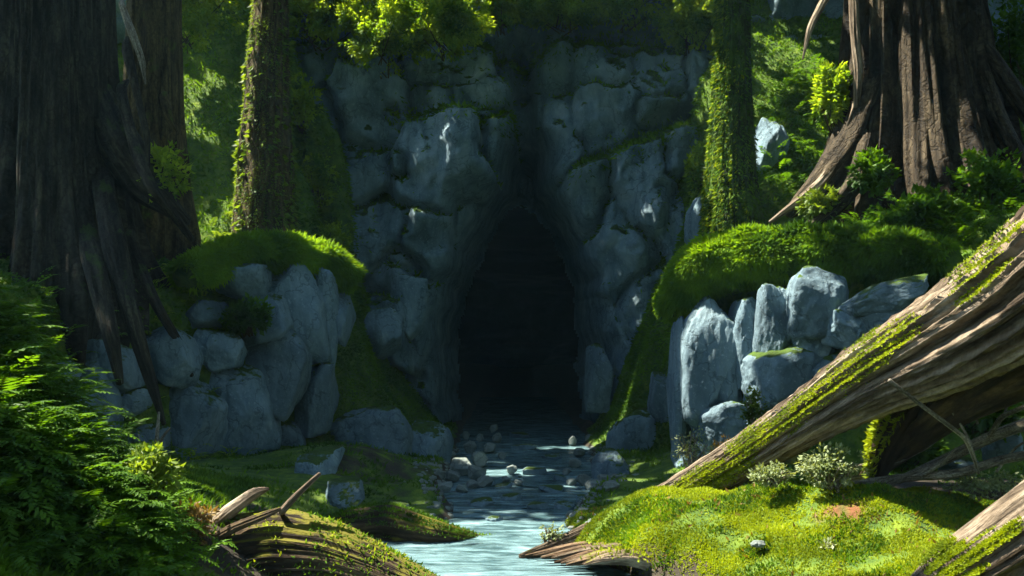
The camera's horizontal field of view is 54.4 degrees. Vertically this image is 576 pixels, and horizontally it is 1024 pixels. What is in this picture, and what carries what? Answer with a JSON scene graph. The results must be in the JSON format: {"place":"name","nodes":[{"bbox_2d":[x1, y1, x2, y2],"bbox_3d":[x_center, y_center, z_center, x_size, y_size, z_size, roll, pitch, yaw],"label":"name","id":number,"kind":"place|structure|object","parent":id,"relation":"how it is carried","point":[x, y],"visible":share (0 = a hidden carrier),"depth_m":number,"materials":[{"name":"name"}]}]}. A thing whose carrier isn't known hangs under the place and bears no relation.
{"place":"outdoors","nodes":[
{"label":"outdoors","id":0,"kind":"place"},
{"bbox_2d":[382,397,636,575],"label":"water","id":1,"kind":"structure","parent":0,"point":[547,425],"depth_m":10.45,"materials":[{"name":"liquid"}]},
{"bbox_2d":[450,457,470,475],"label":"stone","id":2,"kind":"object","parent":1,"relation":"on","point":[460,465],"visible":0.77,"depth_m":12.11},
{"bbox_2d":[468,465,486,479],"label":"stone","id":3,"kind":"object","parent":1,"relation":"on","point":[475,472],"visible":0.86,"depth_m":11.73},
{"bbox_2d":[471,451,487,466],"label":"stone","id":4,"kind":"object","parent":1,"relation":"on","point":[479,458],"visible":0.95,"depth_m":12.88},
{"bbox_2d":[382,441,638,542],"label":"gravel","id":5,"kind":"structure","parent":0,"point":[438,503],"depth_m":9.86,"materials":[{"name":"gravel"}]},
{"bbox_2d":[0,0,1023,575],"bbox_3d":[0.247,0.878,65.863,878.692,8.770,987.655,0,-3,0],"label":"ground","id":6,"kind":"structure","parent":0,"point":[558,382],"depth_m":13.21,"materials":[{"name":"plant"}]},
{"bbox_2d":[0,346,146,466],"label":"fern","id":7,"kind":"object","parent":6,"relation":"on","point":[33,388],"visible":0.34,"depth_m":6.37,"materials":[{"name":"green plant"}]},
{"bbox_2d":[0,285,151,447],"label":"fern","id":8,"kind":"object","parent":6,"relation":"on","point":[12,338],"visible":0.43,"depth_m":6.86,"materials":[{"name":"green plant"}]},
{"bbox_2d":[23,312,163,454],"bbox_3d":[-3.877,0.814,7.782,2.396,1.271,2.027,0,-3,0],"label":"fern","id":9,"kind":"object","parent":6,"relation":"on","point":[97,410],"visible":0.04,"depth_m":8.13,"materials":[{"name":"green plant"}]},
{"bbox_2d":[0,266,191,462],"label":"fern","id":10,"kind":"object","parent":6,"relation":"on","point":[77,326],"visible":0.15,"depth_m":9.90,"materials":[{"name":"green plant"}]},
{"bbox_2d":[0,0,194,424],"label":"giant tree","id":11,"kind":"object","parent":6,"relation":"on","point":[75,157],"visible":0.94,"depth_m":10.53,"materials":[{"name":"brown plant"}]},
{"bbox_2d":[136,139,194,202],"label":"shrub","id":12,"kind":"object","parent":11,"relation":"on","point":[162,156],"visible":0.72,"depth_m":10.80,"materials":[{"name":"green plant"}]},
{"bbox_2d":[74,360,123,442],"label":"boulder","id":13,"kind":"object","parent":6,"relation":"on","point":[114,399],"visible":0.23,"depth_m":10.08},
{"bbox_2d":[0,372,217,575],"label":"fern","id":14,"kind":"object","parent":6,"relation":"on","point":[21,439],"visible":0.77,"depth_m":5.51,"materials":[{"name":"green plant"}]},
{"bbox_2d":[0,453,229,575],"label":"fern","id":15,"kind":"object","parent":6,"relation":"on","point":[164,524],"visible":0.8,"depth_m":5.59,"materials":[{"name":"green plant"}]},
{"bbox_2d":[86,339,144,393],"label":"boulder","id":16,"kind":"object","parent":6,"relation":"on","point":[133,377],"visible":0.43,"depth_m":10.26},
{"bbox_2d":[33,414,237,568],"bbox_3d":[-2.445,1.259,6.214,1.348,0.978,1.299,1,-3,-25],"label":"fern","id":17,"kind":"object","parent":6,"relation":"on","point":[115,456],"visible":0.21,"depth_m":6.25,"materials":[{"name":"green plant"}]},
{"bbox_2d":[121,387,152,417],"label":"boulder","id":18,"kind":"object","parent":6,"relation":"on","point":[137,401],"visible":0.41,"depth_m":10.49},
{"bbox_2d":[127,423,170,456],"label":"boulder","id":19,"kind":"object","parent":6,"relation":"on","point":[146,432],"visible":0.24,"depth_m":10.71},
{"bbox_2d":[118,440,186,507],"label":"leafy shrub","id":20,"kind":"object","parent":6,"relation":"on","point":[152,467],"visible":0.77,"depth_m":6.11,"materials":[{"name":"green plant"}]},
{"bbox_2d":[123,0,200,261],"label":"background tree","id":21,"kind":"object","parent":6,"relation":"on","point":[157,24],"visible":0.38,"depth_m":12.26,"materials":[{"name":"brown plant"}]},
{"bbox_2d":[146,326,203,389],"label":"boulder","id":22,"kind":"object","parent":6,"relation":"on","point":[177,362],"visible":0.83,"depth_m":10.79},
{"bbox_2d":[165,496,220,545],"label":"leafy shrub","id":23,"kind":"object","parent":6,"relation":"on","point":[196,511],"visible":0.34,"depth_m":6.50,"materials":[{"name":"green plant"}]},
{"bbox_2d":[145,251,267,459],"bbox_3d":[-3.766,0.665,11.489,1.972,2.644,1.750,0,-3,0],"label":"fern","id":24,"kind":"object","parent":6,"relation":"on","point":[193,453],"visible":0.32,"depth_m":11.13,"materials":[{"name":"green plant"}]},
{"bbox_2d":[185,299,228,328],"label":"boulder","id":25,"kind":"object","parent":6,"relation":"on","point":[203,313],"visible":0.71,"depth_m":11.49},
{"bbox_2d":[0,432,429,575],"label":"moss","id":26,"kind":"object","parent":6,"relation":"on","point":[211,485],"visible":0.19,"depth_m":7.42,"materials":[{"name":"plant"}]},
{"bbox_2d":[209,364,281,455],"bbox_3d":[-3.160,1.492,11.822,0.840,1.237,0.802,0,-3,0],"label":"boulder","id":27,"kind":"object","parent":6,"relation":"on","point":[253,422],"visible":0.65,"depth_m":11.54,"materials":[{"name":"stone"}]},
{"bbox_2d":[193,329,247,372],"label":"boulder","id":28,"kind":"object","parent":27,"relation":"on","point":[221,350],"visible":0.85,"depth_m":11.36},
{"bbox_2d":[218,292,274,337],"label":"shrub","id":29,"kind":"object","parent":28,"relation":"on","point":[245,321],"visible":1,"depth_m":11.51,"materials":[{"name":"green plant"}]},
{"bbox_2d":[245,329,311,421],"bbox_3d":[-2.907,0.992,12.246,0.894,1.265,0.754,0,-3,0],"label":"boulder","id":30,"kind":"object","parent":27,"relation":"on","point":[283,365],"visible":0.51,"depth_m":11.90,"materials":[{"name":"stone"}]},
{"bbox_2d":[241,290,293,347],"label":"boulder","id":31,"kind":"object","parent":30,"relation":"on","point":[283,325],"visible":0.42,"depth_m":11.86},
{"bbox_2d":[215,263,271,299],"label":"boulder","id":32,"kind":"object","parent":31,"relation":"on","point":[253,279],"visible":0.74,"depth_m":11.70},
{"bbox_2d":[225,0,303,234],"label":"ivy covered tree","id":33,"kind":"object","parent":6,"relation":"on","point":[266,194],"visible":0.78,"depth_m":13.48,"materials":[{"name":"green plant"}]},
{"bbox_2d":[281,421,305,446],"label":"boulder","id":34,"kind":"object","parent":6,"relation":"on","point":[292,435],"visible":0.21,"depth_m":12.21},
{"bbox_2d":[269,263,330,364],"bbox_3d":[-2.673,0.327,12.495,0.814,1.415,0.793,0,-3,0],"label":"boulder","id":35,"kind":"object","parent":6,"relation":"on","point":[296,287],"visible":0.51,"depth_m":12.22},
{"bbox_2d":[161,227,367,296],"bbox_3d":[-2.982,-0.308,12.258,0.812,0.939,2.870,-2,-4,39],"label":"hanging moss","id":36,"kind":"object","parent":35,"relation":"on","point":[211,264],"visible":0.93,"depth_m":11.88,"materials":[{"name":"plant"}]},
{"bbox_2d":[290,71,323,137],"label":"shrub","id":37,"kind":"object","parent":6,"relation":"on","point":[305,105],"visible":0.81,"depth_m":16.27,"materials":[{"name":"green plant"}]},
{"bbox_2d":[294,362,338,437],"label":"boulder","id":38,"kind":"object","parent":6,"relation":"on","point":[315,407],"visible":0.86,"depth_m":12.35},
{"bbox_2d":[314,267,338,363],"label":"boulder","id":39,"kind":"object","parent":38,"relation":"on","point":[326,283],"visible":0.47,"depth_m":12.54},
{"bbox_2d":[299,152,339,210],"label":"shrub","id":40,"kind":"object","parent":6,"relation":"on","point":[318,178],"visible":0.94,"depth_m":15.82,"materials":[{"name":"green plant"}]},
{"bbox_2d":[294,445,344,474],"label":"boulder","id":41,"kind":"object","parent":6,"relation":"on","point":[324,460],"visible":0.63,"depth_m":9.96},
{"bbox_2d":[210,472,440,575],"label":"rotten log","id":42,"kind":"object","parent":6,"relation":"on","point":[284,539],"visible":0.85,"depth_m":6.63,"materials":[{"name":"brown wood"}]},
{"bbox_2d":[316,220,352,254],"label":"shrub","id":43,"kind":"object","parent":6,"relation":"on","point":[332,230],"visible":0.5,"depth_m":15.26,"materials":[{"name":"green plant"}]},
{"bbox_2d":[325,475,364,509],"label":"boulder","id":44,"kind":"object","parent":6,"relation":"on","point":[344,492],"visible":0.76,"depth_m":8.98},
{"bbox_2d":[336,293,355,346],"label":"boulder","id":45,"kind":"object","parent":6,"relation":"on","point":[345,318],"visible":0.69,"depth_m":12.75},
{"bbox_2d":[330,405,413,455],"bbox_3d":[-1.814,2.168,13.151,1.166,1.264,0.882,0,-3,0],"label":"boulder","id":46,"kind":"object","parent":6,"relation":"on","point":[388,427],"visible":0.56,"depth_m":12.83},
{"bbox_2d":[364,307,402,358],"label":"boulder","id":47,"kind":"object","parent":6,"relation":"on","point":[384,326],"visible":0.85,"depth_m":15.30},
{"bbox_2d":[326,501,496,541],"bbox_3d":[-0.901,1.999,8.416,1.700,0.407,0.550,0,-3,0],"label":"mossy mound","id":48,"kind":"object","parent":6,"relation":"on","point":[392,521],"visible":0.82,"depth_m":8.26,"materials":[{"name":"green plant"}]},
{"bbox_2d":[411,419,453,462],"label":"boulder","id":49,"kind":"object","parent":6,"relation":"on","point":[433,437],"visible":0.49,"depth_m":13.17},
{"bbox_2d":[0,0,1023,354],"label":"moss","id":50,"kind":"object","parent":6,"relation":"on","point":[646,326],"visible":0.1,"depth_m":15.30,"materials":[{"name":"plant"}]},
{"bbox_2d":[591,447,630,478],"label":"boulder","id":51,"kind":"object","parent":6,"relation":"on","point":[609,461],"visible":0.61,"depth_m":11.83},
{"bbox_2d":[606,408,655,451],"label":"boulder","id":52,"kind":"object","parent":6,"relation":"on","point":[636,429],"visible":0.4,"depth_m":13.34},
{"bbox_2d":[647,371,668,422],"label":"boulder","id":53,"kind":"object","parent":6,"relation":"on","point":[657,408],"visible":0.6,"depth_m":13.26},
{"bbox_2d":[666,316,691,459],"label":"boulder","id":54,"kind":"object","parent":6,"relation":"on","point":[678,424],"visible":0.62,"depth_m":11.35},
{"bbox_2d":[671,425,713,468],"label":"lichen plant","id":55,"kind":"object","parent":6,"relation":"on","point":[693,459],"visible":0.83,"depth_m":9.42,"materials":[{"name":"green plant"}]},
{"bbox_2d":[684,196,701,243],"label":"boulder","id":56,"kind":"object","parent":6,"relation":"on","point":[691,222],"visible":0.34,"depth_m":14.11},
{"bbox_2d":[682,133,707,199],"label":"shrub","id":57,"kind":"object","parent":6,"relation":"on","point":[699,164],"visible":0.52,"depth_m":14.86,"materials":[{"name":"green plant"}]},
{"bbox_2d":[675,295,735,427],"bbox_3d":[2.222,0.838,11.383,0.723,1.545,0.792,0,-3,0],"label":"boulder","id":58,"kind":"object","parent":6,"relation":"on","point":[705,338],"visible":0.75,"depth_m":11.05,"materials":[{"name":"stone"}]},
{"bbox_2d":[651,221,792,325],"bbox_3d":[2.433,-0.149,11.459,1.792,1.218,0.917,-1,-3,24],"label":"hanging moss","id":59,"kind":"object","parent":58,"relation":"on","point":[719,265],"visible":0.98,"depth_m":11.18,"materials":[{"name":"plant"}]},
{"bbox_2d":[690,400,746,454],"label":"boulder","id":60,"kind":"object","parent":6,"relation":"on","point":[717,420],"visible":0.52,"depth_m":10.91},
{"bbox_2d":[718,370,741,402],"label":"boulder","id":61,"kind":"object","parent":6,"relation":"on","point":[729,390],"visible":0.15,"depth_m":11.04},
{"bbox_2d":[696,0,766,236],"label":"mossy tree","id":62,"kind":"object","parent":6,"relation":"on","point":[730,195],"visible":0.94,"depth_m":13.31,"materials":[{"name":"green plant"}]},
{"bbox_2d":[727,296,755,389],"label":"boulder","id":63,"kind":"object","parent":6,"relation":"on","point":[741,314],"visible":0.48,"depth_m":10.94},
{"bbox_2d":[739,385,768,426],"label":"lichen plant","id":64,"kind":"object","parent":6,"relation":"on","point":[752,412],"visible":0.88,"depth_m":9.53,"materials":[{"name":"green plant"}]},
{"bbox_2d":[519,205,1023,570],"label":"fallen log","id":65,"kind":"object","parent":6,"relation":"on","point":[945,348],"visible":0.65,"depth_m":6.68,"materials":[{"name":"brown wood"}]},
{"bbox_2d":[539,521,564,542],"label":"lichen plant","id":66,"kind":"object","parent":65,"relation":"on","point":[551,534],"visible":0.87,"depth_m":7.80,"materials":[{"name":"green plant"}]},
{"bbox_2d":[858,433,948,474],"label":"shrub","id":67,"kind":"object","parent":65,"relation":"on","point":[933,451],"visible":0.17,"depth_m":7.71,"materials":[{"name":"green plant"}]},
{"bbox_2d":[888,379,979,473],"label":"dead branch","id":68,"kind":"object","parent":65,"relation":"on","point":[962,436],"visible":1,"depth_m":6.57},
{"bbox_2d":[755,117,789,173],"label":"boulder","id":69,"kind":"object","parent":6,"relation":"on","point":[771,136],"visible":0.56,"depth_m":14.23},
{"bbox_2d":[754,53,828,204],"bbox_3d":[4.202,-2.357,14.962,2.127,3.115,3.039,-1,-3,19],"label":"fern","id":70,"kind":"object","parent":6,"relation":"on","point":[781,115],"visible":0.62,"depth_m":14.84,"materials":[{"name":"green plant"}]},
{"bbox_2d":[564,475,1019,575],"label":"moss","id":71,"kind":"object","parent":6,"relation":"on","point":[749,528],"visible":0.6,"depth_m":6.93,"materials":[{"name":"plant"}]},
{"bbox_2d":[747,459,795,487],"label":"lichen plant","id":72,"kind":"object","parent":71,"relation":"on","point":[774,475],"visible":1,"depth_m":7.26,"materials":[{"name":"green plant"}]},
{"bbox_2d":[567,479,1015,575],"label":"leaf litter","id":73,"kind":"object","parent":71,"relation":"on","point":[833,537],"visible":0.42,"depth_m":6.98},
{"bbox_2d":[794,441,872,492],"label":"lichen plant","id":74,"kind":"object","parent":71,"relation":"on","point":[826,460],"visible":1,"depth_m":7.11,"materials":[{"name":"green plant"}]},
{"bbox_2d":[851,447,1023,484],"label":"dead branch","id":75,"kind":"object","parent":71,"relation":"on","point":[930,473],"visible":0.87,"depth_m":7.14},
{"bbox_2d":[887,405,1023,485],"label":"dead branch","id":76,"kind":"object","parent":75,"relation":"on","point":[995,432],"visible":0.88,"depth_m":7.14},
{"bbox_2d":[937,469,1023,500],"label":"lichen plant","id":77,"kind":"object","parent":71,"relation":"on","point":[982,489],"visible":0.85,"depth_m":7.20,"materials":[{"name":"green plant"}]},
{"bbox_2d":[792,338,831,356],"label":"boulder","id":78,"kind":"object","parent":6,"relation":"on","point":[818,348],"visible":0.19,"depth_m":10.30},
{"bbox_2d":[795,184,852,222],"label":"shrub","id":79,"kind":"object","parent":6,"relation":"on","point":[817,204],"visible":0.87,"depth_m":11.68,"materials":[{"name":"green plant"}]},
{"bbox_2d":[811,349,841,376],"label":"boulder","id":80,"kind":"object","parent":6,"relation":"on","point":[823,362],"visible":0.2,"depth_m":10.23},
{"bbox_2d":[821,309,867,349],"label":"boulder","id":81,"kind":"object","parent":80,"relation":"on","point":[845,330],"visible":0.48,"depth_m":9.84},
{"bbox_2d":[860,305,908,331],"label":"boulder","id":82,"kind":"object","parent":81,"relation":"on","point":[871,321],"visible":0.11,"depth_m":9.60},
{"bbox_2d":[838,273,928,316],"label":"boulder","id":83,"kind":"object","parent":82,"relation":"on","point":[891,295],"visible":0.88,"depth_m":9.56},
{"bbox_2d":[767,217,964,291],"bbox_3d":[3.709,-0.362,10.731,2.240,0.917,0.799,-2,-3,37],"label":"moss","id":84,"kind":"object","parent":6,"relation":"on","point":[867,255],"visible":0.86,"depth_m":10.44,"materials":[{"name":"plant"}]},
{"bbox_2d":[769,0,1023,223],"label":"giant tree","id":85,"kind":"object","parent":6,"relation":"on","point":[936,87],"visible":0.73,"depth_m":11.95,"materials":[{"name":"brown plant"}]},
{"bbox_2d":[807,59,852,135],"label":"shrub","id":86,"kind":"object","parent":85,"relation":"on","point":[833,99],"visible":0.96,"depth_m":12.35,"materials":[{"name":"green plant"}]},
{"bbox_2d":[845,145,901,197],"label":"shrub","id":87,"kind":"object","parent":85,"relation":"on","point":[873,184],"visible":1,"depth_m":11.21,"materials":[{"name":"green plant"}]},
{"bbox_2d":[988,0,1023,86],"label":"shrub","id":88,"kind":"object","parent":85,"relation":"on","point":[1011,45],"visible":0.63,"depth_m":12.49,"materials":[{"name":"green plant"}]},
{"bbox_2d":[863,182,976,226],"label":"shrub","id":89,"kind":"object","parent":6,"relation":"on","point":[922,197],"visible":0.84,"depth_m":10.75,"materials":[{"name":"green plant"}]},
{"bbox_2d":[833,197,1023,256],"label":"fern","id":90,"kind":"object","parent":6,"relation":"on","point":[991,208],"visible":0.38,"depth_m":10.63,"materials":[{"name":"green plant"}]},
{"bbox_2d":[938,457,978,479],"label":"stone","id":91,"kind":"object","parent":6,"relation":"on","point":[961,462],"visible":0.29,"depth_m":7.75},
{"bbox_2d":[911,480,1023,575],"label":"corner log","id":92,"kind":"object","parent":6,"relation":"on","point":[988,541],"visible":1,"depth_m":5.07,"materials":[{"name":"brown wood"}]},
{"bbox_2d":[937,145,1023,212],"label":"shrub","id":93,"kind":"object","parent":6,"relation":"on","point":[998,183],"visible":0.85,"depth_m":10.93,"materials":[{"name":"green plant"}]},
{"bbox_2d":[951,401,1023,442],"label":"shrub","id":94,"kind":"object","parent":6,"relation":"on","point":[973,429],"visible":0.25,"depth_m":7.72,"materials":[{"name":"green plant"}]},
{"bbox_2d":[981,433,1023,459],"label":"stone","id":95,"kind":"object","parent":6,"relation":"on","point":[997,448],"visible":0.48,"depth_m":7.76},
{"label":"boulder","id":96,"kind":"object","parent":6,"relation":"on","visible":0},
{"bbox_2d":[740,343,834,413],"bbox_3d":[2.995,0.952,10.575,1.058,1.024,0.738,0,-3,0],"label":"boulder","id":97,"kind":"object","parent":96,"relation":"on","point":[776,377],"visible":0.51,"depth_m":10.31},
{"bbox_2d":[752,283,791,351],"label":"boulder","id":98,"kind":"object","parent":97,"relation":"on","point":[770,325],"visible":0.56,"depth_m":10.51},
{"bbox_2d":[786,265,848,339],"bbox_3d":[3.172,0.162,10.398,0.675,0.772,0.780,0,-3,0],"label":"boulder","id":99,"kind":"object","parent":97,"relation":"on","point":[816,296],"visible":0.81,"depth_m":10.10,"materials":[{"name":"stone"}]},
{"bbox_2d":[116,0,1023,423],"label":"cliff","id":100,"kind":"structure","parent":0,"point":[448,170],"depth_m":16.71,"materials":[{"name":"stone"}]},
{"bbox_2d":[182,0,250,53],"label":"cliff top bush","id":101,"kind":"object","parent":100,"relation":"on","point":[200,16],"visible":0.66,"depth_m":15.10,"materials":[{"name":"green plant"}]},
{"bbox_2d":[289,0,376,50],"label":"cliff top bush","id":102,"kind":"object","parent":100,"relation":"on","point":[318,12],"visible":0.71,"depth_m":16.69,"materials":[{"name":"green plant"}]},
{"bbox_2d":[334,0,432,78],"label":"cliff top bush","id":103,"kind":"object","parent":100,"relation":"on","point":[377,27],"visible":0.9,"depth_m":16.29,"materials":[{"name":"green plant"}]},
{"bbox_2d":[390,274,427,339],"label":"boulder","id":104,"kind":"object","parent":100,"relation":"on","point":[414,292],"visible":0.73,"depth_m":15.71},
{"bbox_2d":[394,0,495,62],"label":"cliff top bush","id":105,"kind":"object","parent":100,"relation":"on","point":[453,24],"visible":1,"depth_m":15.90,"materials":[{"name":"green plant"}]},
{"bbox_2d":[465,0,547,36],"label":"cliff top bush","id":106,"kind":"object","parent":100,"relation":"on","point":[511,13],"visible":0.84,"depth_m":16.54,"materials":[{"name":"green plant"}]},
{"bbox_2d":[458,206,578,368],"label":"cave","id":107,"kind":"structure","parent":100,"relation":"in","point":[519,310],"depth_m":51.24},
{"bbox_2d":[116,10,990,422],"bbox_3d":[-0.096,-2.683,17.370,16.376,13.198,4.467,0,-3,0],"label":"moss","id":108,"kind":"object","parent":100,"relation":"attached to","point":[584,160],"visible":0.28,"depth_m":16.82,"materials":[{"name":"plant"}]},
{"bbox_2d":[523,0,611,36],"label":"cliff top bush","id":109,"kind":"object","parent":100,"relation":"on","point":[565,13],"visible":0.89,"depth_m":16.87,"materials":[{"name":"green plant"}]},
{"bbox_2d":[583,343,613,413],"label":"boulder","id":110,"kind":"object","parent":100,"relation":"on","point":[598,382],"visible":1,"depth_m":15.89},
{"bbox_2d":[584,0,673,32],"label":"cliff top bush","id":111,"kind":"object","parent":100,"relation":"on","point":[616,9],"visible":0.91,"depth_m":16.89,"materials":[{"name":"green plant"}]},
{"bbox_2d":[648,0,714,55],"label":"cliff top bush","id":112,"kind":"object","parent":100,"relation":"on","point":[691,20],"visible":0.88,"depth_m":16.64,"materials":[{"name":"green plant"}]},
{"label":"boulder","id":113,"kind":"object","parent":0,"visible":0},
{"bbox_2d":[169,380,227,459],"bbox_3d":[-3.682,1.580,11.370,0.863,1.244,0.781,0,-3,0],"label":"boulder","id":114,"kind":"object","parent":113,"relation":"on","point":[198,412],"visible":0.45,"depth_m":11.07,"materials":[{"name":"stone"}]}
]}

